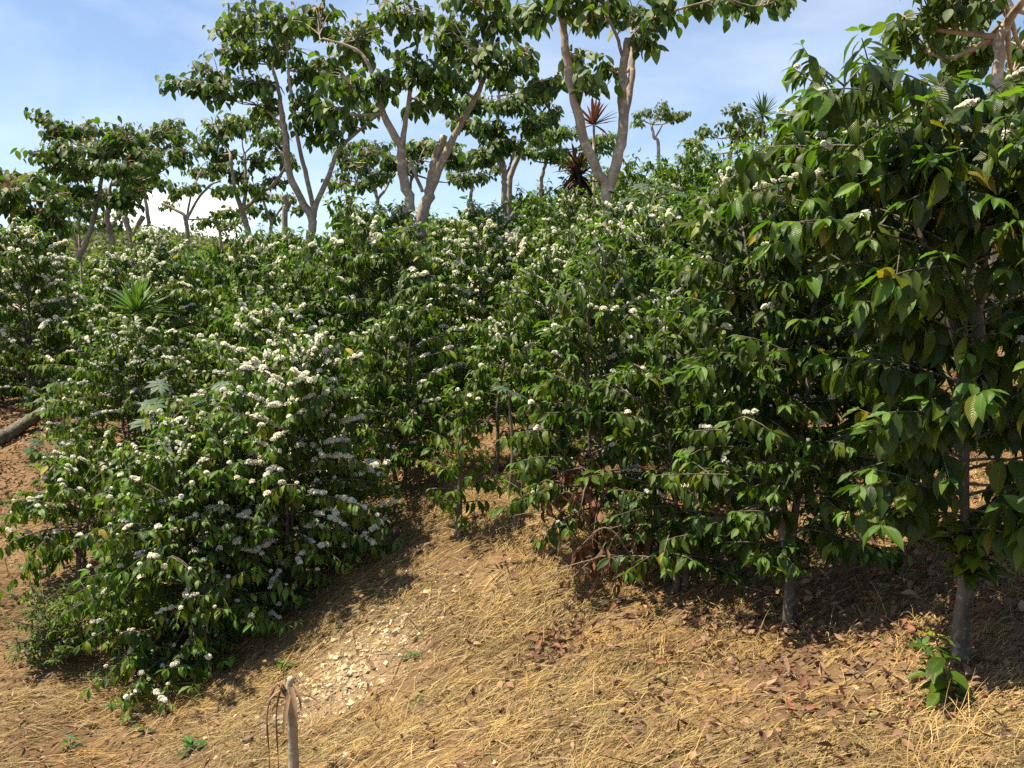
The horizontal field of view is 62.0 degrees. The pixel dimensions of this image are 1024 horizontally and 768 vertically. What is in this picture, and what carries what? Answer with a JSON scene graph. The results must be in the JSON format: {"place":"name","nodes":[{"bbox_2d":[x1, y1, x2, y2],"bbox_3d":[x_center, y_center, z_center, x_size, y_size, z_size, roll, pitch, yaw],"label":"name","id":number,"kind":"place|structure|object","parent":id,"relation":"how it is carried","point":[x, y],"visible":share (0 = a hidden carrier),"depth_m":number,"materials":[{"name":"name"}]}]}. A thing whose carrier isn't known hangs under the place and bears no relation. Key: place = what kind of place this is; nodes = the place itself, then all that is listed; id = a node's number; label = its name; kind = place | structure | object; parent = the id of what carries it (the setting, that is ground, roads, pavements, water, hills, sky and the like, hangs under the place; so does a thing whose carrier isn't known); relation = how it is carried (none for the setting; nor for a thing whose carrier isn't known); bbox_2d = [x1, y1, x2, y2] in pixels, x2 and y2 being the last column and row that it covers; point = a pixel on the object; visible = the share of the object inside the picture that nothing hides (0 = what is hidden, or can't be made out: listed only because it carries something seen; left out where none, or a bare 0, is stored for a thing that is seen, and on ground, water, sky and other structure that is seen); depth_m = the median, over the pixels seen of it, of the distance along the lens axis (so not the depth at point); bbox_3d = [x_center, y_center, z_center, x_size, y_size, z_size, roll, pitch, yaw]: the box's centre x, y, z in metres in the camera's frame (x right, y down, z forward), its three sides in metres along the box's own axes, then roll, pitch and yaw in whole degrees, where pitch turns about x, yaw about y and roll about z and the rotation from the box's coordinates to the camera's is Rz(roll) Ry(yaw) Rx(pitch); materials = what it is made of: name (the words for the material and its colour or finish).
{"place":"outdoors","nodes":[
{"label":"outdoors","id":0,"kind":"place"},
{"bbox_2d":[0,235,1023,767],"bbox_3d":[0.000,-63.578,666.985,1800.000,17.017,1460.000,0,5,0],"label":"ground","id":1,"kind":"structure","parent":0,"point":[68,575],"depth_m":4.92,"materials":[{"name":"plant"}]},
{"bbox_2d":[0,356,23,401],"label":"coffee bush","id":2,"kind":"object","parent":1,"relation":"on","point":[7,381],"visible":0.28,"depth_m":10.87,"materials":[{"name":"green plant"}]},
{"bbox_2d":[0,404,49,444],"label":"fallen log","id":3,"kind":"object","parent":1,"relation":"on","point":[15,429],"visible":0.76,"depth_m":9.19,"materials":[{"name":"grey wood"}]},
{"bbox_2d":[0,167,81,275],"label":"shade tree","id":4,"kind":"object","parent":1,"relation":"on","point":[15,185],"visible":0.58,"depth_m":14.03,"materials":[{"name":"green plant"}]},
{"bbox_2d":[0,266,95,390],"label":"coffee bush","id":5,"kind":"object","parent":1,"relation":"on","point":[65,293],"visible":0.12,"depth_m":11.71,"materials":[{"name":"green plant"}]},
{"bbox_2d":[21,438,74,460],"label":"castor plant","id":6,"kind":"object","parent":1,"relation":"on","point":[36,441],"visible":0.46,"depth_m":8.73,"materials":[{"name":"green plant"}]},
{"bbox_2d":[34,381,67,429],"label":"castor plant","id":7,"kind":"object","parent":1,"relation":"on","point":[37,400],"visible":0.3,"depth_m":9.29,"materials":[{"name":"green plant"}]},
{"bbox_2d":[0,215,111,410],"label":"coffee bush","id":8,"kind":"object","parent":1,"relation":"on","point":[24,245],"visible":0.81,"depth_m":10.20,"materials":[{"name":"green plant"}]},
{"bbox_2d":[2,578,113,665],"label":"shrub","id":9,"kind":"object","parent":1,"relation":"on","point":[51,641],"visible":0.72,"depth_m":5.80,"materials":[{"name":"green plant"}]},
{"bbox_2d":[58,733,83,750],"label":"weed","id":10,"kind":"object","parent":1,"relation":"on","point":[70,736],"visible":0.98,"depth_m":4.96,"materials":[{"name":"green plant"}]},
{"bbox_2d":[64,197,91,328],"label":"pruned tree","id":11,"kind":"object","parent":1,"relation":"on","point":[79,235],"visible":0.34,"depth_m":16.29,"materials":[{"name":"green plant"}]},
{"bbox_2d":[0,421,172,601],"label":"coffee bush","id":12,"kind":"object","parent":1,"relation":"on","point":[52,546],"visible":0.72,"depth_m":6.59,"materials":[{"name":"green plant"}]},
{"bbox_2d":[10,107,164,333],"bbox_3d":[-8.184,-2.414,15.816,3.522,5.351,1.950,2,5,20],"label":"shade tree","id":13,"kind":"object","parent":1,"relation":"on","point":[58,155],"visible":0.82,"depth_m":15.53,"materials":[{"name":"green plant"}]},
{"bbox_2d":[50,205,137,291],"bbox_3d":[-10.418,-2.548,20.805,2.463,4.052,1.379,2,5,17],"label":"shade tree","id":14,"kind":"object","parent":1,"relation":"on","point":[114,222],"visible":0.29,"depth_m":20.74,"materials":[{"name":"green plant"}]},
{"bbox_2d":[69,253,153,374],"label":"coffee bush","id":15,"kind":"object","parent":1,"relation":"on","point":[88,265],"visible":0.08,"depth_m":13.37,"materials":[{"name":"green plant"}]},
{"bbox_2d":[12,312,232,492],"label":"coffee bush","id":16,"kind":"object","parent":1,"relation":"on","point":[93,409],"visible":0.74,"depth_m":8.13,"materials":[{"name":"green plant"}]},
{"bbox_2d":[121,215,145,257],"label":"pruned tree","id":17,"kind":"object","parent":1,"relation":"on","point":[139,222],"visible":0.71,"depth_m":17.76,"materials":[{"name":"grey plant"}]},
{"bbox_2d":[56,245,217,405],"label":"coffee bush","id":18,"kind":"object","parent":1,"relation":"on","point":[144,267],"visible":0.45,"depth_m":10.22,"materials":[{"name":"green plant"}]},
{"bbox_2d":[102,274,175,418],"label":"yucca","id":19,"kind":"object","parent":1,"relation":"on","point":[136,300],"visible":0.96,"depth_m":9.20,"materials":[{"name":"green plant"}]},
{"bbox_2d":[75,115,204,274],"bbox_3d":[-7.761,-2.901,18.002,2.771,5.605,1.865,0,5,0],"label":"shade tree","id":20,"kind":"object","parent":1,"relation":"on","point":[178,155],"visible":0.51,"depth_m":17.71,"materials":[{"name":"green plant"}]},
{"bbox_2d":[42,214,246,290],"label":"distant wood","id":21,"kind":"object","parent":1,"relation":"on","point":[101,240],"visible":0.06,"depth_m":149.20,"materials":[{"name":"green plant"}]},
{"bbox_2d":[122,170,179,233],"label":"shade tree","id":22,"kind":"object","parent":1,"relation":"on","point":[168,185],"visible":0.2,"depth_m":21.20,"materials":[{"name":"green plant"}]},
{"bbox_2d":[96,223,223,382],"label":"coffee bush","id":23,"kind":"object","parent":1,"relation":"on","point":[160,244],"visible":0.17,"depth_m":11.64,"materials":[{"name":"green plant"}]},
{"bbox_2d":[127,378,232,579],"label":"castor plant","id":24,"kind":"object","parent":1,"relation":"on","point":[159,385],"visible":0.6,"depth_m":6.62,"materials":[{"name":"green plant"}]},
{"bbox_2d":[50,383,323,724],"bbox_3d":[-2.228,1.010,5.938,1.778,1.995,1.718,-2,6,-21],"label":"coffee bush","id":25,"kind":"object","parent":1,"relation":"on","point":[190,481],"visible":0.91,"depth_m":5.69,"materials":[{"name":"green plant"}]},
{"bbox_2d":[175,736,207,755],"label":"weed","id":26,"kind":"object","parent":1,"relation":"on","point":[188,741],"visible":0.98,"depth_m":4.76,"materials":[{"name":"green plant"}]},
{"bbox_2d":[154,235,234,348],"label":"coffee bush","id":27,"kind":"object","parent":1,"relation":"on","point":[214,282],"visible":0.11,"depth_m":13.40,"materials":[{"name":"green plant"}]},
{"bbox_2d":[157,164,236,257],"bbox_3d":[-9.525,-4.009,25.950,2.405,5.449,2.144,-2,5,-17],"label":"shade tree","id":28,"kind":"object","parent":1,"relation":"on","point":[201,172],"visible":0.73,"depth_m":25.58,"materials":[{"name":"green plant"}]},
{"bbox_2d":[171,249,237,377],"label":"coffee bush","id":29,"kind":"object","parent":1,"relation":"on","point":[209,281],"visible":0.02,"depth_m":14.76,"materials":[{"name":"green plant"}]},
{"bbox_2d":[190,216,252,248],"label":"shade tree","id":30,"kind":"object","parent":1,"relation":"on","point":[202,225],"visible":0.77,"depth_m":27.55,"materials":[{"name":"green plant"}]},
{"bbox_2d":[164,218,320,405],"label":"coffee bush","id":31,"kind":"object","parent":1,"relation":"on","point":[241,260],"visible":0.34,"depth_m":10.14,"materials":[{"name":"green plant"}]},
{"bbox_2d":[186,107,300,250],"bbox_3d":[-6.220,-3.691,19.688,2.766,5.546,1.864,0,5,0],"label":"shade tree","id":32,"kind":"object","parent":1,"relation":"on","point":[221,161],"visible":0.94,"depth_m":19.61,"materials":[{"name":"green plant"}]},
{"bbox_2d":[194,222,317,370],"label":"coffee bush","id":33,"kind":"object","parent":1,"relation":"on","point":[288,241],"visible":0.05,"depth_m":11.92,"materials":[{"name":"green plant"}]},
{"bbox_2d":[150,292,363,507],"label":"coffee bush","id":34,"kind":"object","parent":1,"relation":"on","point":[259,332],"visible":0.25,"depth_m":7.33,"materials":[{"name":"green plant"}]},
{"bbox_2d":[218,192,304,238],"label":"shade tree","id":35,"kind":"object","parent":1,"relation":"on","point":[267,215],"visible":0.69,"depth_m":23.64,"materials":[{"name":"green plant"}]},
{"bbox_2d":[155,0,380,261],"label":"shade tree","id":36,"kind":"object","parent":1,"relation":"on","point":[232,30],"visible":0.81,"depth_m":13.54,"materials":[{"name":"green plant"}]},
{"bbox_2d":[206,260,359,417],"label":"coffee bush","id":37,"kind":"object","parent":1,"relation":"on","point":[293,288],"visible":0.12,"depth_m":8.77,"materials":[{"name":"green plant"}]},
{"bbox_2d":[255,676,317,767],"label":"dead stump","id":38,"kind":"object","parent":1,"relation":"on","point":[290,690],"visible":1,"depth_m":3.88,"materials":[{"name":"wood"}]},
{"bbox_2d":[281,194,292,247],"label":"pruned tree","id":39,"kind":"object","parent":1,"relation":"on","point":[286,207],"visible":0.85,"depth_m":18.70,"materials":[{"name":"grey plant"}]},
{"bbox_2d":[178,325,406,634],"bbox_3d":[-1.629,0.599,6.238,1.747,2.062,1.795,0,5,0],"label":"coffee bush","id":40,"kind":"object","parent":1,"relation":"on","point":[290,384],"visible":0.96,"depth_m":6.02,"materials":[{"name":"green plant"}]},
{"bbox_2d":[321,147,396,219],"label":"shade tree","id":41,"kind":"object","parent":1,"relation":"on","point":[345,161],"visible":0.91,"depth_m":18.61,"materials":[{"name":"green plant"}]},
{"bbox_2d":[331,137,396,202],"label":"shade tree","id":42,"kind":"object","parent":1,"relation":"on","point":[354,145],"visible":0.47,"depth_m":23.57,"materials":[{"name":"green plant"}]},
{"bbox_2d":[286,187,455,392],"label":"coffee bush","id":43,"kind":"object","parent":1,"relation":"on","point":[394,217],"visible":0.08,"depth_m":10.29,"materials":[{"name":"green plant"}]},
{"bbox_2d":[282,0,473,237],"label":"shade tree","id":44,"kind":"object","parent":1,"relation":"on","point":[359,37],"visible":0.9,"depth_m":10.62,"materials":[{"name":"green plant"}]},
{"bbox_2d":[279,196,478,428],"bbox_3d":[-1.419,-0.709,8.815,2.167,2.476,2.454,-2,6,-24],"label":"coffee bush","id":45,"kind":"object","parent":1,"relation":"on","point":[347,290],"visible":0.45,"depth_m":8.66,"materials":[{"name":"green plant"}]},
{"bbox_2d":[322,283,476,493],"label":"coffee bush","id":46,"kind":"object","parent":1,"relation":"on","point":[371,346],"visible":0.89,"depth_m":6.95,"materials":[{"name":"green plant"}]},
{"bbox_2d":[407,211,443,299],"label":"coffee bush","id":47,"kind":"object","parent":1,"relation":"on","point":[429,221],"visible":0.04,"depth_m":16.45,"materials":[{"name":"green plant"}]},
{"bbox_2d":[409,219,447,298],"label":"coffee bush","id":48,"kind":"object","parent":1,"relation":"on","point":[427,232],"depth_m":14.97,"materials":[{"name":"green plant"}]},
{"bbox_2d":[380,137,478,230],"bbox_3d":[-1.843,-3.734,19.427,2.136,4.032,1.994,0,5,0],"label":"shade tree","id":49,"kind":"object","parent":1,"relation":"on","point":[419,152],"visible":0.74,"depth_m":19.50,"materials":[{"name":"green plant"}]},
{"bbox_2d":[424,211,485,327],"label":"coffee bush","id":50,"kind":"object","parent":1,"relation":"on","point":[440,225],"visible":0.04,"depth_m":13.38,"materials":[{"name":"green plant"}]},
{"bbox_2d":[418,378,508,541],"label":"coffee bush","id":51,"kind":"object","parent":1,"relation":"on","point":[459,496],"visible":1,"depth_m":6.08,"materials":[{"name":"green plant"}]},
{"bbox_2d":[445,146,506,202],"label":"shade tree","id":52,"kind":"object","parent":1,"relation":"on","point":[483,176],"visible":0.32,"depth_m":22.61,"materials":[{"name":"green plant"}]},
{"bbox_2d":[412,194,545,363],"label":"coffee bush","id":53,"kind":"object","parent":1,"relation":"on","point":[473,213],"visible":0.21,"depth_m":10.38,"materials":[{"name":"green plant"}]},
{"bbox_2d":[408,0,567,338],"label":"shade tree","id":54,"kind":"object","parent":1,"relation":"on","point":[449,46],"visible":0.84,"depth_m":10.90,"materials":[{"name":"green plant"}]},
{"bbox_2d":[417,215,568,407],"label":"coffee bush","id":55,"kind":"object","parent":1,"relation":"on","point":[482,264],"visible":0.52,"depth_m":8.75,"materials":[{"name":"green plant"}]},
{"bbox_2d":[440,288,549,473],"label":"coffee bush","id":56,"kind":"object","parent":1,"relation":"on","point":[494,342],"visible":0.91,"depth_m":6.83,"materials":[{"name":"green plant"}]},
{"bbox_2d":[445,67,563,217],"bbox_3d":[-0.223,-3.895,16.531,2.408,4.640,1.388,1,5,13],"label":"shade tree","id":57,"kind":"object","parent":1,"relation":"on","point":[534,125],"visible":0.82,"depth_m":16.27,"materials":[{"name":"green plant"}]},
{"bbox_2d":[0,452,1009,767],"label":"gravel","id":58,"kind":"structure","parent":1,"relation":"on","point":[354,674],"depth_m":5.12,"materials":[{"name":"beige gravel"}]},
{"bbox_2d":[490,385,526,496],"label":"castor plant","id":59,"kind":"object","parent":1,"relation":"on","point":[504,388],"visible":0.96,"depth_m":6.44,"materials":[{"name":"green plant"}]},
{"bbox_2d":[0,258,1023,767],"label":"leaf litter","id":60,"kind":"object","parent":1,"relation":"on","point":[804,650],"visible":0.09,"depth_m":4.11,"materials":[{"name":"brown plant"}]},
{"bbox_2d":[507,153,522,215],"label":"pruned tree","id":61,"kind":"object","parent":1,"relation":"on","point":[511,173],"visible":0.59,"depth_m":17.16,"materials":[{"name":"brown plant"}]},
{"bbox_2d":[512,511,518,533],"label":"sawn stem","id":62,"kind":"object","parent":1,"relation":"on","point":[515,521],"visible":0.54,"depth_m":6.00,"materials":[{"name":"grey plant"}]},
{"bbox_2d":[493,181,539,232],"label":"coffee bush","id":63,"kind":"object","parent":1,"relation":"on","point":[516,198],"visible":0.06,"depth_m":16.15,"materials":[{"name":"green plant"}]},
{"bbox_2d":[490,206,560,288],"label":"coffee bush","id":64,"kind":"object","parent":1,"relation":"on","point":[530,227],"visible":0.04,"depth_m":13.30,"materials":[{"name":"green plant"}]},
{"bbox_2d":[511,189,559,242],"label":"coffee bush","id":65,"kind":"object","parent":1,"relation":"on","point":[534,206],"visible":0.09,"depth_m":14.71,"materials":[{"name":"green plant"}]},
{"bbox_2d":[523,179,560,210],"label":"coffee bush","id":66,"kind":"object","parent":1,"relation":"on","point":[546,193],"visible":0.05,"depth_m":21.12,"materials":[{"name":"green plant"}]},
{"bbox_2d":[495,615,621,676],"bbox_3d":[0.232,1.427,4.646,0.675,0.278,0.616,0,5,0],"label":"leaf heap","id":67,"kind":"object","parent":1,"relation":"on","point":[548,643],"visible":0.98,"depth_m":4.61,"materials":[{"name":"brown plant"}]},
{"bbox_2d":[514,115,616,210],"bbox_3d":[1.323,-4.582,20.618,2.749,3.636,1.715,0,5,0],"label":"shade tree","id":68,"kind":"object","parent":1,"relation":"on","point":[557,137],"visible":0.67,"depth_m":20.34,"materials":[{"name":"green plant"}]},
{"bbox_2d":[487,220,645,404],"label":"coffee bush","id":69,"kind":"object","parent":1,"relation":"on","point":[552,261],"visible":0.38,"depth_m":7.69,"materials":[{"name":"green plant"}]},
{"bbox_2d":[527,197,613,263],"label":"coffee bush","id":70,"kind":"object","parent":1,"relation":"on","point":[547,214],"visible":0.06,"depth_m":11.77,"materials":[{"name":"green plant"}]},
{"bbox_2d":[549,168,601,206],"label":"coffee bush","id":71,"kind":"object","parent":1,"relation":"on","point":[556,192],"visible":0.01,"depth_m":16.40,"materials":[{"name":"green plant"}]},
{"bbox_2d":[552,142,606,201],"bbox_3d":[0.960,-2.136,12.464,0.832,2.674,0.895,0,5,0],"label":"cordyline","id":72,"kind":"object","parent":1,"relation":"on","point":[576,177],"visible":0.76,"depth_m":12.29,"materials":[{"name":"red plant"}]},
{"bbox_2d":[518,179,648,351],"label":"coffee bush","id":73,"kind":"object","parent":1,"relation":"on","point":[558,215],"visible":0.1,"depth_m":10.25,"materials":[{"name":"green plant"}]},
{"bbox_2d":[487,223,684,572],"bbox_3d":[0.484,0.084,5.436,1.296,2.218,1.362,0,5,0],"label":"coffee bush","id":74,"kind":"object","parent":1,"relation":"on","point":[534,468],"visible":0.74,"depth_m":5.32,"materials":[{"name":"green plant"}]},
{"bbox_2d":[514,441,638,563],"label":"dead branch","id":75,"kind":"object","parent":74,"relation":"attached to","point":[585,496],"visible":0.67,"depth_m":5.26,"materials":[{"name":"brown plant"}]},
{"bbox_2d":[572,97,617,218],"bbox_3d":[1.278,-2.796,13.319,0.768,3.328,0.621,0,5,0],"label":"cordyline","id":76,"kind":"object","parent":1,"relation":"on","point":[595,113],"visible":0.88,"depth_m":13.15,"materials":[{"name":"red plant"}]},
{"bbox_2d":[537,488,686,610],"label":"dead branch","id":77,"kind":"object","parent":1,"relation":"on","point":[575,558],"visible":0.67,"depth_m":5.00,"materials":[{"name":"brown plant"}]},
{"bbox_2d":[539,199,697,417],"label":"coffee bush","id":78,"kind":"object","parent":1,"relation":"on","point":[638,248],"visible":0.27,"depth_m":6.83,"materials":[{"name":"green plant"}]},
{"bbox_2d":[586,147,652,220],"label":"coffee bush","id":79,"kind":"object","parent":1,"relation":"on","point":[628,169],"visible":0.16,"depth_m":14.73,"materials":[{"name":"green plant"}]},
{"bbox_2d":[545,191,703,380],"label":"coffee bush","id":80,"kind":"object","parent":1,"relation":"on","point":[635,218],"visible":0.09,"depth_m":8.46,"materials":[{"name":"green plant"}]},
{"bbox_2d":[498,0,806,228],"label":"shade tree","id":81,"kind":"object","parent":1,"relation":"on","point":[590,18],"visible":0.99,"depth_m":8.87,"materials":[{"name":"green plant"}]},
{"bbox_2d":[618,183,689,327],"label":"castor plant","id":82,"kind":"object","parent":1,"relation":"on","point":[641,186],"visible":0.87,"depth_m":7.44,"materials":[{"name":"green plant"}]},
{"bbox_2d":[621,177,689,240],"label":"coffee bush","id":83,"kind":"object","parent":1,"relation":"on","point":[657,194],"visible":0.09,"depth_m":12.04,"materials":[{"name":"green plant"}]},
{"bbox_2d":[629,99,691,165],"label":"shade tree","id":84,"kind":"object","parent":1,"relation":"on","point":[669,117],"visible":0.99,"depth_m":31.30,"materials":[{"name":"green plant"}]},
{"bbox_2d":[627,155,698,217],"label":"coffee bush","id":85,"kind":"object","parent":1,"relation":"on","point":[659,169],"visible":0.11,"depth_m":16.11,"materials":[{"name":"green plant"}]},
{"bbox_2d":[575,251,788,593],"bbox_3d":[0.987,0.261,4.914,1.219,2.024,1.183,3,6,33],"label":"coffee bush","id":86,"kind":"object","parent":1,"relation":"on","point":[690,417],"visible":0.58,"depth_m":4.80,"materials":[{"name":"green plant"}]},
{"bbox_2d":[643,141,728,240],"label":"coffee bush","id":87,"kind":"object","parent":1,"relation":"on","point":[680,184],"visible":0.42,"depth_m":14.77,"materials":[{"name":"green plant"}]},
{"bbox_2d":[674,137,732,223],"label":"coffee bush","id":88,"kind":"object","parent":1,"relation":"on","point":[702,184],"visible":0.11,"depth_m":18.07,"materials":[{"name":"green plant"}]},
{"bbox_2d":[677,102,772,164],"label":"shade tree","id":89,"kind":"object","parent":1,"relation":"on","point":[742,124],"visible":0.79,"depth_m":23.30,"materials":[{"name":"green plant"}]},
{"bbox_2d":[681,125,769,199],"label":"coffee bush","id":90,"kind":"object","parent":1,"relation":"on","point":[714,157],"visible":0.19,"depth_m":13.40,"materials":[{"name":"green plant"}]},
{"bbox_2d":[634,160,836,444],"bbox_3d":[1.614,-0.422,6.189,1.486,2.405,1.754,0,5,0],"label":"coffee bush","id":91,"kind":"object","parent":1,"relation":"on","point":[681,246],"visible":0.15,"depth_m":6.14,"materials":[{"name":"green plant"}]},
{"bbox_2d":[740,90,782,145],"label":"yucca","id":92,"kind":"object","parent":1,"relation":"on","point":[762,106],"visible":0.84,"depth_m":17.49,"materials":[{"name":"green plant"}]},
{"bbox_2d":[646,40,934,629],"bbox_3d":[1.366,-0.166,4.240,1.371,2.944,1.188,0,5,0],"label":"coffee bush","id":93,"kind":"object","parent":1,"relation":"on","point":[741,358],"visible":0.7,"depth_m":4.14,"materials":[{"name":"green plant"}]},
{"bbox_2d":[708,24,1023,668],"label":"coffee tree","id":94,"kind":"object","parent":1,"relation":"on","point":[937,184],"visible":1,"depth_m":3.18,"materials":[{"name":"green plant"}]},
{"bbox_2d":[769,186,995,455],"bbox_3d":[2.585,-0.664,6.125,1.788,2.502,1.453,0,5,0],"label":"coffee bush","id":95,"kind":"object","parent":1,"relation":"on","point":[916,264],"depth_m":6.06,"materials":[{"name":"green plant"}]},
{"bbox_2d":[908,637,934,654],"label":"weed","id":96,"kind":"object","parent":1,"relation":"on","point":[924,641],"visible":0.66,"depth_m":3.58,"materials":[{"name":"green plant"}]},
{"bbox_2d":[903,630,977,710],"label":"coffee seedling","id":97,"kind":"object","parent":1,"relation":"on","point":[936,667],"visible":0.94,"depth_m":3.10,"materials":[{"name":"green plant"}]},
{"bbox_2d":[859,0,1023,316],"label":"shade tree","id":98,"kind":"object","parent":1,"relation":"on","point":[942,31],"visible":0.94,"depth_m":6.57,"materials":[{"name":"green plant"}]},
{"bbox_2d":[904,254,979,296],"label":"coffee bush","id":99,"kind":"object","parent":1,"relation":"on","point":[972,292],"visible":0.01,"depth_m":8.39,"materials":[{"name":"green plant"}]},
{"bbox_2d":[0,0,1023,251],"label":"sky","id":100,"kind":"structure","parent":0,"point":[69,59],"materials":[{"name":"blue"}]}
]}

